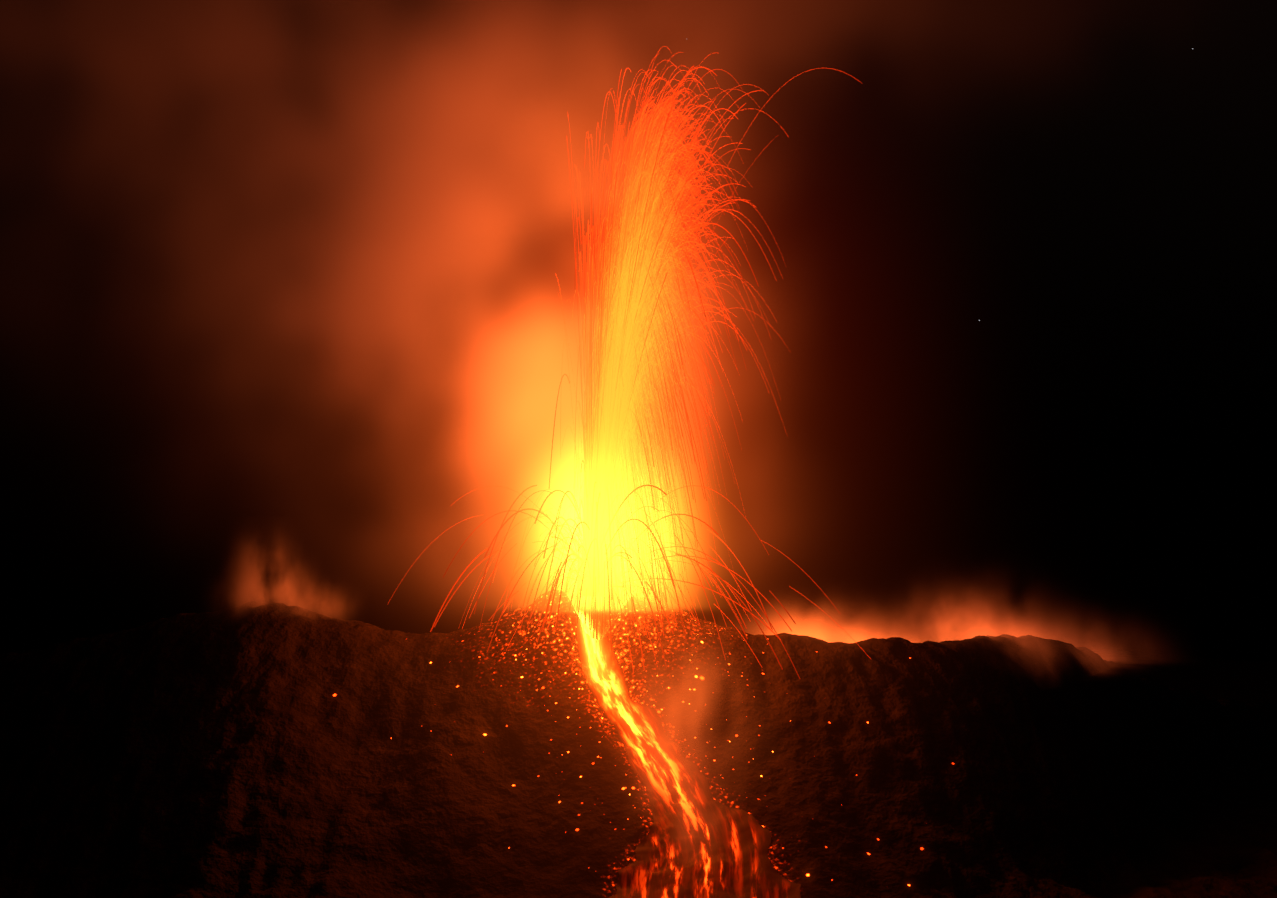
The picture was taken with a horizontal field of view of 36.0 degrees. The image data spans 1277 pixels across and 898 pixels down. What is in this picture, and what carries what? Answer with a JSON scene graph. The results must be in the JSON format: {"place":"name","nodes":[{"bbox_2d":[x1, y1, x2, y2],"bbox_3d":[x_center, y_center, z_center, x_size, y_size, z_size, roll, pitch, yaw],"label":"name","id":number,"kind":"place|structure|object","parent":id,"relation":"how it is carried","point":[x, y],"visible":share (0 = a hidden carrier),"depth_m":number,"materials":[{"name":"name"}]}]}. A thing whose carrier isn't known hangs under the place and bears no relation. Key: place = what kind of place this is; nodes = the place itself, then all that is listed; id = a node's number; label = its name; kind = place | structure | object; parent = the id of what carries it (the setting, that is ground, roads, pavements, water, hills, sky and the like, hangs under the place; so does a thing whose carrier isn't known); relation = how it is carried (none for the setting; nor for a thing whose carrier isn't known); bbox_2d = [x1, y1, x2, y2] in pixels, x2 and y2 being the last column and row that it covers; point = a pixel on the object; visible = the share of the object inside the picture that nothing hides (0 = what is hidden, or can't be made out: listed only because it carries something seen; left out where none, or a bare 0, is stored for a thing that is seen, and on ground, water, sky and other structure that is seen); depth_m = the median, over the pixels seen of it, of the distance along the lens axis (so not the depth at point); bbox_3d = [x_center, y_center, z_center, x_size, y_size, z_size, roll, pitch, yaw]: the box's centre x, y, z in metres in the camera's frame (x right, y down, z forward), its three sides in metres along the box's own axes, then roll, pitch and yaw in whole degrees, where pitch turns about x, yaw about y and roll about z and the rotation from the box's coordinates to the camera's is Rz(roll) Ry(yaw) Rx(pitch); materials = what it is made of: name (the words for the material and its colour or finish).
{"place":"outdoors","nodes":[
{"label":"outdoors","id":0,"kind":"place"},
{"bbox_2d":[0,590,1276,897],"bbox_3d":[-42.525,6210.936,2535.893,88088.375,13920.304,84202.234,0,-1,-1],"label":"volcano","id":1,"kind":"structure","parent":0,"point":[262,750],"depth_m":900.56},
{"bbox_2d":[387,46,870,678],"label":"lava fountain","id":2,"kind":"object","parent":1,"relation":"on","point":[627,380],"depth_m":943.36,"materials":[{"name":"orange liquid"}]},
{"bbox_2d":[573,605,800,897],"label":"lava flow","id":3,"kind":"object","parent":1,"relation":"on","point":[698,841],"visible":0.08,"depth_m":838.96,"materials":[{"name":"orange liquid"}]},
{"bbox_2d":[0,0,1276,660],"label":"sky","id":4,"kind":"structure","parent":0,"point":[279,285],"materials":[{"name":"black"}]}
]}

